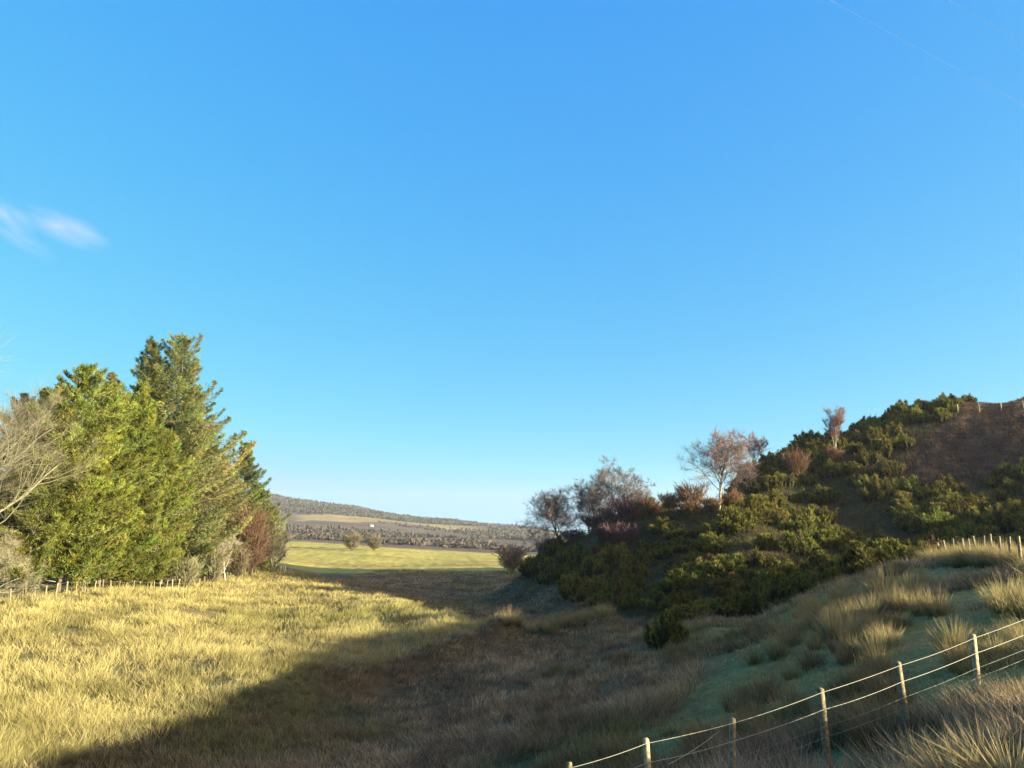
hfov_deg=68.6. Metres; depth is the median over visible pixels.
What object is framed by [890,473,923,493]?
gorse bush
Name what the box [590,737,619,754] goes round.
rush clump
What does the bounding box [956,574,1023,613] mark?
rush clump
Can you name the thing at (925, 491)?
gorse bush
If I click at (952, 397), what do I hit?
gorse bush
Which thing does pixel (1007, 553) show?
rush clump
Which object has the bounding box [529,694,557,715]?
rush clump
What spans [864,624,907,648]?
rush clump
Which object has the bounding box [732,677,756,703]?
rush clump
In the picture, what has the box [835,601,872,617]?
rush clump
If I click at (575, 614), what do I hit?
rush clump
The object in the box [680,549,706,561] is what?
gorse bush
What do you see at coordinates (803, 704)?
rush clump
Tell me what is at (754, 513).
gorse bush
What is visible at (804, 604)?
rush clump
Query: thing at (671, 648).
rush clump
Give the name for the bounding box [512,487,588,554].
bare tree
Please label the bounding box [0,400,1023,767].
ground
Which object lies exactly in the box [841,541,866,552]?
gorse bush
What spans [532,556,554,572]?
gorse bush
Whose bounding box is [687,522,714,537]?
gorse bush
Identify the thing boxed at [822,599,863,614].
rush clump
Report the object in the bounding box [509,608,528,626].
rush clump
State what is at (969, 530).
gorse bush
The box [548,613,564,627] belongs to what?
rush clump
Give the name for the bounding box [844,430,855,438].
gorse bush
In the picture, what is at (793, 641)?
rush clump
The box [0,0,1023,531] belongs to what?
sky
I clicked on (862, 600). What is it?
rush clump
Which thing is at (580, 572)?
gorse bush
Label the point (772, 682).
rush clump
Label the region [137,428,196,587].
pine tree
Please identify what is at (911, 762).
grass clump
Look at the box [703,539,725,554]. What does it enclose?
gorse bush
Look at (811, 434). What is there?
gorse bush
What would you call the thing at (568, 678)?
rush clump
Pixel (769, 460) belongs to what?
gorse bush
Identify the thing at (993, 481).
gorse bush
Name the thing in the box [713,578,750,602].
gorse bush
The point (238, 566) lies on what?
bare bush
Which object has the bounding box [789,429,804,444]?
gorse bush
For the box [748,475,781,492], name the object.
gorse bush
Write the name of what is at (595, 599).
gorse bush
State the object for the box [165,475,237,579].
spruce tree
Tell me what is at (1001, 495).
gorse bush
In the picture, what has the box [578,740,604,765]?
rush clump
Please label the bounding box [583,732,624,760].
rush clump
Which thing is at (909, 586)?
rush clump
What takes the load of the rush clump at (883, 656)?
on the ground at (334, 560)
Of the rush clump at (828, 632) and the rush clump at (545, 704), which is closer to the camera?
the rush clump at (828, 632)
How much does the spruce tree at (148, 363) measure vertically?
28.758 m
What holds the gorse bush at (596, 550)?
on the ground at (334, 560)
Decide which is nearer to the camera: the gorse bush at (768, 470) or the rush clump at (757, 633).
the rush clump at (757, 633)
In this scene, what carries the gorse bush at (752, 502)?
on the ground at (334, 560)
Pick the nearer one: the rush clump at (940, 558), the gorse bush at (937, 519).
the rush clump at (940, 558)
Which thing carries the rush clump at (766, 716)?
on the ground at (334, 560)
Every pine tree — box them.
[0,362,143,591]
[0,386,102,592]
[41,465,135,591]
[69,388,155,587]
[104,378,170,586]
[105,495,174,587]
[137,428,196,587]
[258,506,287,568]
[262,526,288,568]
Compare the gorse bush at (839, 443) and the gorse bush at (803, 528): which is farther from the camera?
the gorse bush at (839, 443)
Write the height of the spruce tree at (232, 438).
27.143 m
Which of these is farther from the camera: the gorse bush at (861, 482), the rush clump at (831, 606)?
the gorse bush at (861, 482)
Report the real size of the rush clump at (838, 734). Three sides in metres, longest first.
1.680 x 1.533 x 1.120 m
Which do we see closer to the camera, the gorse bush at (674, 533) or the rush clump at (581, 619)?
the rush clump at (581, 619)
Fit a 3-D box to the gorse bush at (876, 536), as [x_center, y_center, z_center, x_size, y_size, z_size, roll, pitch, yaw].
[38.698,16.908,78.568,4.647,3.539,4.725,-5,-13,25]
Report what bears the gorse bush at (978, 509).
on the ground at (334, 560)
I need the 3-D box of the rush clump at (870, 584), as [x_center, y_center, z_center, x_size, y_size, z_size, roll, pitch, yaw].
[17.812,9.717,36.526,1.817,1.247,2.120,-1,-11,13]
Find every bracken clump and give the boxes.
[634,494,663,516]
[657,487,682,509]
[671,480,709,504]
[675,498,702,516]
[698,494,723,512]
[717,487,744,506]
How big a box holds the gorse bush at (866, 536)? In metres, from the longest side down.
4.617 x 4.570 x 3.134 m
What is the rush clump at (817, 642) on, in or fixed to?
on the ground at (334, 560)
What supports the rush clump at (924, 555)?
on the ground at (334, 560)
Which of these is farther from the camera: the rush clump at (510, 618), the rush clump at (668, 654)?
the rush clump at (510, 618)
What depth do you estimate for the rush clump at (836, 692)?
19.38 m
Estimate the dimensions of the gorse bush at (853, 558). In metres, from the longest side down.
4.666 x 4.499 x 3.717 m
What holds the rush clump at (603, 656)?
on the ground at (334, 560)
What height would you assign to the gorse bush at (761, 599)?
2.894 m
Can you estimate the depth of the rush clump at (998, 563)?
34.92 m
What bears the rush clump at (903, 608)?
on the ground at (334, 560)
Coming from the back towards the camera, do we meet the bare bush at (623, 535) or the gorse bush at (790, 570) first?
the bare bush at (623, 535)
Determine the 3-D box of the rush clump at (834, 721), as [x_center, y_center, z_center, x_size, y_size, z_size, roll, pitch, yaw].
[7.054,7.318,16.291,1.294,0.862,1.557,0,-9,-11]
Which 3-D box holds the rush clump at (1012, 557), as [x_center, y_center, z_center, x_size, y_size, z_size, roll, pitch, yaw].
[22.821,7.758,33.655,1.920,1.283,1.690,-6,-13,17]
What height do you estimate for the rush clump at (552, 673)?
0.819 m
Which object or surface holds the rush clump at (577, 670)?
on the ground at (334, 560)
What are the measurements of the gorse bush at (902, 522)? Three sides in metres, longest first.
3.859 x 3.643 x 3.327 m
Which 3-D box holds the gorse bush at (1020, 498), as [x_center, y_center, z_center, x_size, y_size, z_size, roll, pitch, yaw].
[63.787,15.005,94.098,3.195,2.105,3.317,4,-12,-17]
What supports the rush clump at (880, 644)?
on the ground at (334, 560)
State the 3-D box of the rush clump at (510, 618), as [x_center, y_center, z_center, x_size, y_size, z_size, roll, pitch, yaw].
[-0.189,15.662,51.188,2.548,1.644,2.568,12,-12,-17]
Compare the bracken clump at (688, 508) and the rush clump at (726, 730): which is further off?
the bracken clump at (688, 508)
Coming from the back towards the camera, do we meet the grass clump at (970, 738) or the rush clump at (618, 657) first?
the rush clump at (618, 657)
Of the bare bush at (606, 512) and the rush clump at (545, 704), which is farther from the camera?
the bare bush at (606, 512)
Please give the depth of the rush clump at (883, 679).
18.29 m
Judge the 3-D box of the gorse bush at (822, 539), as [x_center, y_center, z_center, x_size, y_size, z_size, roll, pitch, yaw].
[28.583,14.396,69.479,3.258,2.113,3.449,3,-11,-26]
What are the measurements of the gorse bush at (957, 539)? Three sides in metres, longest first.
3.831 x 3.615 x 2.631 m
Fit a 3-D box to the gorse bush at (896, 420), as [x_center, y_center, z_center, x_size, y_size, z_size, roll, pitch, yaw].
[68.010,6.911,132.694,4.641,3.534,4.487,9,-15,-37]
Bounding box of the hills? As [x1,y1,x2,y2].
[266,497,560,551]
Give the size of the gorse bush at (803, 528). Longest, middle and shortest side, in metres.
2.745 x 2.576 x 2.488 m
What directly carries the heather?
on the ground at (334, 560)
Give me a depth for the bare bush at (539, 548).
113.75 m
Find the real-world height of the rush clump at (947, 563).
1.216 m
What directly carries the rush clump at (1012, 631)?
on the ground at (334, 560)
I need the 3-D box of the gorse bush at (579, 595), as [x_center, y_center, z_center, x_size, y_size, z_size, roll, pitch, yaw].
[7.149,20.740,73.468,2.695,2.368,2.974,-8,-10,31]
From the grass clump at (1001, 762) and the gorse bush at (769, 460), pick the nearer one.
the grass clump at (1001, 762)
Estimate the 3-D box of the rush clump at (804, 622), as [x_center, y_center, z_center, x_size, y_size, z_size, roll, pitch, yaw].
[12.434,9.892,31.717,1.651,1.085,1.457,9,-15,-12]
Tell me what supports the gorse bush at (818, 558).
on the ground at (334, 560)
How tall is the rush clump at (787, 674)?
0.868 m
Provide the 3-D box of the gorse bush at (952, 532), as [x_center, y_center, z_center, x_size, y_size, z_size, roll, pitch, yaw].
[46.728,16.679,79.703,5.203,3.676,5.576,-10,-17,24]
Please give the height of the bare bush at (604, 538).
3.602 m
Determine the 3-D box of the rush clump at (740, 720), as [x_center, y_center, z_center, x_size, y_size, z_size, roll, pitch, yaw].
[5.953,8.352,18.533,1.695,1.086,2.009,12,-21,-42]
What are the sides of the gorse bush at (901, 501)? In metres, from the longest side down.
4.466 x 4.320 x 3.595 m
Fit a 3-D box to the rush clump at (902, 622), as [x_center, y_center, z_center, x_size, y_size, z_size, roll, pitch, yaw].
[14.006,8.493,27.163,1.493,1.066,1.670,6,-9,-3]
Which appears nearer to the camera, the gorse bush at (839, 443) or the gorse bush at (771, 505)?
the gorse bush at (771, 505)
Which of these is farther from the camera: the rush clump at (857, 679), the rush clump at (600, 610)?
the rush clump at (600, 610)
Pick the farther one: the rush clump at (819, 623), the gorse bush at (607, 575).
the gorse bush at (607, 575)
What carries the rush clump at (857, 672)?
on the ground at (334, 560)
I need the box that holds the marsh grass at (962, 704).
[0,548,1023,767]
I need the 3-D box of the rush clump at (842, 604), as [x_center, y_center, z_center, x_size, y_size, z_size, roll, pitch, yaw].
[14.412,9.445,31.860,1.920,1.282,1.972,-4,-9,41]
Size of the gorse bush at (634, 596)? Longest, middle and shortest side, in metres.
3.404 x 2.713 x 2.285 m
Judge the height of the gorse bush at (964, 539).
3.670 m
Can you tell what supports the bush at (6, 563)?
on the ground at (334, 560)
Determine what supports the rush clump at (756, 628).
on the ground at (334, 560)
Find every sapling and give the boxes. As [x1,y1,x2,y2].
[216,536,241,580]
[261,520,294,570]
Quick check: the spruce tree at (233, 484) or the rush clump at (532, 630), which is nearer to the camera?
the rush clump at (532, 630)
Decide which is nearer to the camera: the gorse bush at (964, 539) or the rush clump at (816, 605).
the rush clump at (816, 605)
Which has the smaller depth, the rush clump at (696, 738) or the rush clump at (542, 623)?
the rush clump at (696, 738)
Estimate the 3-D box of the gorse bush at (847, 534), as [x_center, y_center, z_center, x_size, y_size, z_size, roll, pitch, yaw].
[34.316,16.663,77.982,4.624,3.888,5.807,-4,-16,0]
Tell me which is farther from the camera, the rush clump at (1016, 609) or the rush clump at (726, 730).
the rush clump at (1016, 609)
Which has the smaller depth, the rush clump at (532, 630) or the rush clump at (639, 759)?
the rush clump at (639, 759)
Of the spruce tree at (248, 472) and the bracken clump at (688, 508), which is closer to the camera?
the bracken clump at (688, 508)
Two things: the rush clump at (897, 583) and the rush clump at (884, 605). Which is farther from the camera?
the rush clump at (897, 583)
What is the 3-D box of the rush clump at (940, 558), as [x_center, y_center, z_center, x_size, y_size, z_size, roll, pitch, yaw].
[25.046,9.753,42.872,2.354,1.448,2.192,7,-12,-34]
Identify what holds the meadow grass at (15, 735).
on the ground at (334, 560)
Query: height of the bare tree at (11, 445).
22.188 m
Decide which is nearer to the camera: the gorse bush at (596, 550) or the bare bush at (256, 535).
the gorse bush at (596, 550)
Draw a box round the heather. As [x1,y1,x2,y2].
[889,397,1023,489]
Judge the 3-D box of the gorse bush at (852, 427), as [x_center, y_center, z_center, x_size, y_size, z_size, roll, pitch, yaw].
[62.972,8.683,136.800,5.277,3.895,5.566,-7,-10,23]
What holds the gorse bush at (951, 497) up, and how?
on the ground at (334, 560)
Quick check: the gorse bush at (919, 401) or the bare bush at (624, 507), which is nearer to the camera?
the bare bush at (624, 507)
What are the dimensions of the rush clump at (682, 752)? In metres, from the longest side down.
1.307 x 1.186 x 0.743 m
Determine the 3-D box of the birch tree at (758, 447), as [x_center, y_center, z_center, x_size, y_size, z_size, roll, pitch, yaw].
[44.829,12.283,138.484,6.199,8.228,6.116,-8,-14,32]
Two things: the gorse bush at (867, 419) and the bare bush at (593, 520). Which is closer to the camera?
the bare bush at (593, 520)
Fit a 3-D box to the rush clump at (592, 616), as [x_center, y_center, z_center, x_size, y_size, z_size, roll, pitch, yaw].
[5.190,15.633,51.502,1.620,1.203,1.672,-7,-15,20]
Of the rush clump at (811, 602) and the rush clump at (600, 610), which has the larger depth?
the rush clump at (600, 610)
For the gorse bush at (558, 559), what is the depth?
96.00 m
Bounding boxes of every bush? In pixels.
[0,528,54,601]
[167,552,204,588]
[197,547,227,583]
[227,493,281,575]
[227,546,251,577]
[340,529,363,550]
[366,534,383,549]
[490,542,526,572]
[519,551,550,578]
[519,555,532,578]
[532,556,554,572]
[534,537,555,554]
[535,575,545,584]
[539,563,560,584]
[540,557,555,570]
[542,538,569,556]
[550,562,568,579]
[555,549,569,563]
[555,574,591,589]
[556,573,589,599]
[557,526,587,543]
[558,541,591,564]
[563,555,583,575]
[568,565,586,578]
[568,585,593,603]
[579,573,605,593]
[580,512,605,527]
[581,548,615,577]
[583,541,614,565]
[583,580,614,600]
[586,590,602,607]
[592,520,620,543]
[595,505,620,523]
[598,542,630,568]
[598,565,619,581]
[598,576,642,605]
[600,520,642,546]
[603,588,627,609]
[613,493,648,521]
[617,586,654,611]
[639,591,670,612]
[641,608,692,650]
[647,516,684,534]
[648,545,674,559]
[654,568,715,593]
[659,560,681,573]
[659,589,704,610]
[661,528,689,539]
[668,601,713,620]
[672,568,685,577]
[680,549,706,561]
[682,554,717,576]
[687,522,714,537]
[687,586,750,617]
[691,531,733,551]
[695,552,714,562]
[698,530,725,541]
[699,551,756,580]
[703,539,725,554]
[703,571,750,592]
[711,506,757,537]
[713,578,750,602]
[728,484,745,499]
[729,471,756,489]
[729,494,770,514]
[730,504,749,513]
[738,508,751,519]
[740,457,763,475]
[740,569,797,599]
[740,583,787,615]
[741,545,776,570]
[745,494,769,504]
[745,554,810,581]
[747,509,766,518]
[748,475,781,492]
[748,514,777,525]
[751,533,777,550]
[752,565,797,589]
[754,465,787,477]
[757,473,775,480]
[758,450,775,461]
[759,452,779,468]
[761,498,788,517]
[764,509,791,524]
[766,489,786,504]
[769,513,781,526]
[774,444,813,477]
[774,451,792,470]
[774,529,820,556]
[775,471,799,486]
[775,518,789,530]
[777,507,840,536]
[778,502,797,514]
[778,521,800,533]
[779,444,801,458]
[780,500,801,510]
[781,440,802,448]
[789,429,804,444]
[789,487,814,503]
[789,506,803,516]
[793,519,816,533]
[793,563,843,594]
[795,437,811,447]
[796,546,838,573]
[797,439,821,454]
[798,429,820,440]
[798,470,818,485]
[799,445,821,459]
[800,503,838,524]
[803,452,826,472]
[808,529,840,547]
[809,484,842,505]
[810,438,826,447]
[814,434,830,443]
[815,458,846,479]
[819,436,852,454]
[821,445,848,463]
[823,427,845,440]
[824,531,842,550]
[828,536,897,577]
[828,547,848,562]
[836,540,857,553]
[837,526,866,541]
[841,461,868,475]
[841,533,851,544]
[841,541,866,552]
[843,422,865,435]
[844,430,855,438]
[845,431,868,444]
[845,441,864,452]
[846,471,862,484]
[847,528,869,538]
[849,447,882,466]
[852,474,872,488]
[855,416,873,424]
[855,475,897,503]
[857,415,873,426]
[861,414,882,429]
[861,423,883,434]
[861,427,888,445]
[862,437,892,457]
[862,528,904,544]
[862,535,885,550]
[868,537,923,552]
[871,457,906,477]
[876,546,908,564]
[878,410,902,420]
[880,414,911,427]
[881,421,906,436]
[882,494,916,514]
[885,398,909,412]
[885,490,916,504]
[886,410,905,419]
[886,545,914,557]
[889,502,927,520]
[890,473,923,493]
[891,402,910,412]
[891,432,915,449]
[892,510,923,530]
[898,546,920,562]
[899,404,928,424]
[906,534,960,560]
[907,502,960,535]
[908,398,928,409]
[910,479,945,502]
[910,535,936,543]
[912,537,929,544]
[914,400,930,410]
[914,498,937,511]
[915,526,951,543]
[922,403,946,414]
[925,502,952,514]
[926,473,967,492]
[928,393,962,404]
[928,408,952,422]
[930,486,967,504]
[932,392,953,401]
[932,525,960,541]
[933,398,960,406]
[940,398,959,413]
[941,499,970,517]
[945,533,976,546]
[947,519,997,546]
[949,505,993,527]
[949,536,975,549]
[951,489,968,497]
[958,393,978,402]
[961,502,983,515]
[963,493,994,510]
[969,491,996,503]
[974,505,1023,533]
[974,524,998,541]
[981,502,1006,515]
[982,472,1015,487]
[987,488,1012,501]
[991,464,1008,475]
[991,495,1013,510]
[991,533,1014,544]
[997,476,1023,494]
[1001,499,1023,513]
[1001,525,1023,547]
[1004,457,1023,481]
[1005,496,1023,503]
[1011,523,1022,537]
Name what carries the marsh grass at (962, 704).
on the ground at (334, 560)
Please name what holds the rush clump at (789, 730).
on the ground at (334, 560)
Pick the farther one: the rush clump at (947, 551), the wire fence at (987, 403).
the wire fence at (987, 403)
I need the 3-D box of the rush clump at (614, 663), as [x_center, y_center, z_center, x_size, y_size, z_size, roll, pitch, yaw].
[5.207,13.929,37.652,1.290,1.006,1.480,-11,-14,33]
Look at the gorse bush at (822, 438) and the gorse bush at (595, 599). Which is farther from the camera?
the gorse bush at (822, 438)
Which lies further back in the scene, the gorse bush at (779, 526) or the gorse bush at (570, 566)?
the gorse bush at (570, 566)
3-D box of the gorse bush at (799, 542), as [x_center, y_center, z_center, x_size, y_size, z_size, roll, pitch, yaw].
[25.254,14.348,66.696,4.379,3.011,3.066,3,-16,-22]
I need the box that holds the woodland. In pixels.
[4,494,568,551]
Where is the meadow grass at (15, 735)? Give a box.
[0,568,510,767]
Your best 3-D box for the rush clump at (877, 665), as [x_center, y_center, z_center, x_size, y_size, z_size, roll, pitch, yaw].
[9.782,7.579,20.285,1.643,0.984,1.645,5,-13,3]
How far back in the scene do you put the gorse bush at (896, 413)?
136.69 m
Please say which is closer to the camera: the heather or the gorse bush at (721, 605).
the gorse bush at (721, 605)
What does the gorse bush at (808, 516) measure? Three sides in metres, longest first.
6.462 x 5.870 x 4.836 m
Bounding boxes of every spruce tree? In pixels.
[0,392,66,586]
[22,386,81,580]
[53,371,126,582]
[83,336,197,574]
[116,332,255,583]
[162,446,217,582]
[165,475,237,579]
[173,384,267,551]
[202,443,252,577]
[216,458,265,571]
[227,440,281,568]
[236,483,291,567]
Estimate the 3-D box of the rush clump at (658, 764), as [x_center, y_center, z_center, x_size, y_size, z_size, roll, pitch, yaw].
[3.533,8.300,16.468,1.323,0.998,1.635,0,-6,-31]
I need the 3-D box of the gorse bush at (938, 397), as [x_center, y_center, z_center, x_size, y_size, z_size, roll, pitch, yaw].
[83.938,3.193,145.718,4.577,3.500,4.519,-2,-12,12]
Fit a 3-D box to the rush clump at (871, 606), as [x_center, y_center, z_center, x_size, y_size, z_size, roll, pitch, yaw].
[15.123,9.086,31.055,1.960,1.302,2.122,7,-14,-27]
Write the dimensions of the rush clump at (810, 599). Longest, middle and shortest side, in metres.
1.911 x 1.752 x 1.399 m
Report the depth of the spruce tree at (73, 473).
81.63 m
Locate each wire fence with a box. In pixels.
[1,564,287,602]
[566,620,1023,767]
[937,534,1022,567]
[957,401,1023,412]
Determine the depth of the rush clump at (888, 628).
24.21 m
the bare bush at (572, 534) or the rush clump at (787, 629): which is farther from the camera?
the bare bush at (572, 534)
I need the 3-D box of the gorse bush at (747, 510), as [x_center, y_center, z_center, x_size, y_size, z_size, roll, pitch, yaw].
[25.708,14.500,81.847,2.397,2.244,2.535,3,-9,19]
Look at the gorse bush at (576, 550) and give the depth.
91.22 m
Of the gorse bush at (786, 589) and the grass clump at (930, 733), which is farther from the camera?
the gorse bush at (786, 589)
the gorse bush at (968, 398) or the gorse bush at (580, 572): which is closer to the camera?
the gorse bush at (580, 572)
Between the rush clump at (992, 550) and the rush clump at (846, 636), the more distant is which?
the rush clump at (992, 550)
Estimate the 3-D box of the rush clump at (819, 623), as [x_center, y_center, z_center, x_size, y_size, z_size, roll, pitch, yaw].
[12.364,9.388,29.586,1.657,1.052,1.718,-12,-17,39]
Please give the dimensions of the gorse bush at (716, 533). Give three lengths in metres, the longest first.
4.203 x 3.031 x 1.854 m
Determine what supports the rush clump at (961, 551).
on the ground at (334, 560)
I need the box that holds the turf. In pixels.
[628,562,1023,767]
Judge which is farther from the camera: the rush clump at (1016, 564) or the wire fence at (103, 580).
the wire fence at (103, 580)
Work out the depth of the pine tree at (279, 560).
120.68 m
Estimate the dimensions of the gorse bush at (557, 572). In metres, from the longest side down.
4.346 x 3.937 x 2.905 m
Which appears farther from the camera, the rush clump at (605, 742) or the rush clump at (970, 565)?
the rush clump at (970, 565)
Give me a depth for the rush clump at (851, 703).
16.98 m
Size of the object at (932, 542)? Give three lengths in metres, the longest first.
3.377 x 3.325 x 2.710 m
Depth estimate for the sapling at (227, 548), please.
93.25 m
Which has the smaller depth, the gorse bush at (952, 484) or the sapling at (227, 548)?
the sapling at (227, 548)
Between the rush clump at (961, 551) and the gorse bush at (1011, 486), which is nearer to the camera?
the rush clump at (961, 551)
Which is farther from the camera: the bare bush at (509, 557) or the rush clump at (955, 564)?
the bare bush at (509, 557)
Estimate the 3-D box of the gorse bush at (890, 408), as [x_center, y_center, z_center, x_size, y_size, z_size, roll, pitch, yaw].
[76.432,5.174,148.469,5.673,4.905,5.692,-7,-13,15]
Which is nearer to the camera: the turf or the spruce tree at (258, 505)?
the turf
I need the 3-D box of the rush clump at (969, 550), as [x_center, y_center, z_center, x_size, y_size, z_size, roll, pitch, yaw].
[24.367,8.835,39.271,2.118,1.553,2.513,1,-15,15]
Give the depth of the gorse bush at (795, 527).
74.72 m
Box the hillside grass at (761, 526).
[513,402,1023,620]
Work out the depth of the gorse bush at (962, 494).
99.14 m
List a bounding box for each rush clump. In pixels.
[497,605,518,626]
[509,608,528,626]
[523,620,540,633]
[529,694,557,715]
[531,614,551,630]
[536,616,560,634]
[539,668,554,679]
[540,752,580,767]
[541,738,584,767]
[546,659,567,674]
[547,667,563,678]
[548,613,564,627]
[551,705,583,729]
[554,611,574,628]
[562,662,583,679]
[566,659,587,676]
[569,606,582,621]
[571,609,594,625]
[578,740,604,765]
[581,606,596,619]
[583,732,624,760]
[585,753,618,767]
[588,732,633,765]
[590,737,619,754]
[593,602,614,617]
[598,602,619,617]
[599,649,616,662]
[600,732,631,755]
[607,653,627,664]
[608,655,624,670]
[612,646,631,658]
[612,747,664,767]
[617,644,645,663]
[620,755,654,767]
[628,742,679,767]
[629,742,667,766]
[644,743,696,767]
[658,644,684,662]
[662,640,681,653]
[666,741,703,763]
[666,747,705,767]
[667,720,728,756]
[671,709,714,743]
[680,732,713,763]
[699,730,751,762]
[701,707,752,740]
[710,704,777,737]
[711,682,751,712]
[720,625,740,640]
[722,635,741,651]
[723,687,771,718]
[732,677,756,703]
[736,670,793,704]
[737,621,763,636]
[737,703,782,739]
[737,706,780,728]
[739,707,781,737]
[741,616,769,633]
[741,700,785,728]
[742,643,769,664]
[746,625,768,641]
[746,669,785,695]
[758,626,798,659]
[761,688,798,719]
[761,719,803,743]
[768,617,811,643]
[768,676,806,704]
[772,619,803,637]
[776,655,803,680]
[779,625,804,647]
[781,690,817,716]
[785,719,830,753]
[786,602,804,619]
[787,642,828,670]
[789,608,819,629]
[789,613,815,630]
[793,594,811,607]
[793,596,825,615]
[794,608,820,619]
[794,702,856,749]
[795,589,824,605]
[795,595,833,614]
[797,595,822,606]
[797,701,843,728]
[798,593,834,614]
[798,627,825,650]
[799,608,829,631]
[803,622,834,641]
[805,614,839,633]
[810,708,859,739]
[813,602,835,621]
[813,606,855,640]
[814,610,844,627]
[814,663,862,703]
[818,595,846,615]
[818,606,844,627]
[819,575,864,599]
[820,631,857,652]
[821,611,854,626]
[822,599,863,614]
[825,594,847,608]
[825,691,884,726]
[826,579,856,600]
[826,642,859,666]
[826,685,889,713]
[827,696,863,724]
[828,642,850,660]
[829,612,871,638]
[830,599,880,624]
[830,607,868,632]
[831,626,857,642]
[831,629,877,661]
[831,693,918,746]
[832,700,916,752]
[833,598,863,610]
[835,592,856,606]
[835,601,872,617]
[835,654,886,693]
[835,662,869,690]
[837,689,916,733]
[840,587,863,602]
[840,603,865,627]
[843,593,879,608]
[843,666,871,691]
[844,662,883,686]
[845,626,900,659]
[847,593,889,618]
[851,659,914,699]
[851,668,925,709]
[852,625,879,646]
[852,648,907,678]
[854,595,890,615]
[856,564,906,597]
[857,574,887,592]
[857,618,898,635]
[857,642,902,669]
[858,610,899,631]
[860,601,880,617]
[863,618,903,645]
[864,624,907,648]
[866,580,896,604]
[871,581,912,613]
[873,565,910,585]
[877,563,895,573]
[878,606,916,629]
[879,607,915,630]
[880,595,893,613]
[883,561,906,576]
[883,585,918,605]
[884,573,907,590]
[884,586,917,613]
[887,557,910,570]
[891,573,935,596]
[898,589,941,616]
[899,567,939,586]
[906,566,936,579]
[910,584,968,617]
[915,545,936,560]
[916,543,938,559]
[916,615,996,649]
[926,629,988,669]
[931,544,951,562]
[935,545,960,559]
[935,630,977,652]
[939,550,957,566]
[940,542,983,566]
[943,547,969,568]
[949,543,976,558]
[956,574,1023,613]
[960,541,982,563]
[962,553,972,566]
[965,547,988,568]
[966,548,987,566]
[972,538,1015,566]
[977,542,1017,558]
[978,632,1019,658]
[986,548,1015,568]
[987,567,1023,619]
[991,540,1023,566]
[993,575,1023,601]
[997,548,1022,564]
[997,622,1023,637]
[999,620,1023,641]
[1004,544,1023,562]
[1005,625,1023,648]
[1008,553,1023,573]
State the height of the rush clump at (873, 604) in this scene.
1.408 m
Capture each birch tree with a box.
[672,423,773,509]
[741,431,768,461]
[822,406,845,448]
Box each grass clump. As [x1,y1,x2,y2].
[863,744,982,767]
[873,728,1014,767]
[874,708,1023,767]
[907,724,948,750]
[912,713,1023,767]
[949,730,994,750]
[971,702,1020,728]
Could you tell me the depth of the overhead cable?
44.72 m
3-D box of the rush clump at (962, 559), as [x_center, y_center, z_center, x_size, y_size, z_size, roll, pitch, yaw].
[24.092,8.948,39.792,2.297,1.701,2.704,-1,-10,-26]
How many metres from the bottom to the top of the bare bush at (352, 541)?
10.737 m
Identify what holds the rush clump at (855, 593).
on the ground at (334, 560)
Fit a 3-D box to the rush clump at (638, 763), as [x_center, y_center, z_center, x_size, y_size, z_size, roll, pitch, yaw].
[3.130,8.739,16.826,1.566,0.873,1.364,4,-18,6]
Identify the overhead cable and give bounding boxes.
[834,2,1023,104]
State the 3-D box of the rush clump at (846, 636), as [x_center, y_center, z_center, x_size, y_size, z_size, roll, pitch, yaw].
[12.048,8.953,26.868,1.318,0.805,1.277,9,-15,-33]
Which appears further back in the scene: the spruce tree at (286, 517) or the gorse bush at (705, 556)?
the spruce tree at (286, 517)
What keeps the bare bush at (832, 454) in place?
on the ground at (334, 560)
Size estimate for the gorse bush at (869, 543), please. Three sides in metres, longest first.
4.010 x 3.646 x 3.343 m
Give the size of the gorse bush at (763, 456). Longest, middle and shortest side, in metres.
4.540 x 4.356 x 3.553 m
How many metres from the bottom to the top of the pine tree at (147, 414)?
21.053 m
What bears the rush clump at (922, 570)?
on the ground at (334, 560)
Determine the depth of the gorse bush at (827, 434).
134.67 m
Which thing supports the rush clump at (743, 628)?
on the ground at (334, 560)
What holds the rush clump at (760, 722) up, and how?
on the ground at (334, 560)
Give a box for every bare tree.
[0,321,121,564]
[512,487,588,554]
[555,472,620,539]
[590,454,656,506]
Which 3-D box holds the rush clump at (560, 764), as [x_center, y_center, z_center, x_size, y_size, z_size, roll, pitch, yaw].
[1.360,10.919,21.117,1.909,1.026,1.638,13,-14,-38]
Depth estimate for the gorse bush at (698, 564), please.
64.78 m
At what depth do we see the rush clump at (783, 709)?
19.53 m
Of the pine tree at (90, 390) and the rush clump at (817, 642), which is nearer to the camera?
the rush clump at (817, 642)
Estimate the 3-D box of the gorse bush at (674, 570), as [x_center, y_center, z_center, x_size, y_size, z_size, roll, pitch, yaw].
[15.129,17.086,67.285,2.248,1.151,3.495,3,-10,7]
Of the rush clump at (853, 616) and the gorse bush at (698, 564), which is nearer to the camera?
the rush clump at (853, 616)
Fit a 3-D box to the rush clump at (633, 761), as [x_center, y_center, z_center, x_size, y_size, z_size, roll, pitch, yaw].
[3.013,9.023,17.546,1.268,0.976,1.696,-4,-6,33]
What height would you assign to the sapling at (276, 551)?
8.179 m
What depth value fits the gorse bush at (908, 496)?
100.40 m
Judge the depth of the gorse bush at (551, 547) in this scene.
108.59 m
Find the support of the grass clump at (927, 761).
on the ground at (334, 560)
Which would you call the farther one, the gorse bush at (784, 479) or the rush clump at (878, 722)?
the gorse bush at (784, 479)

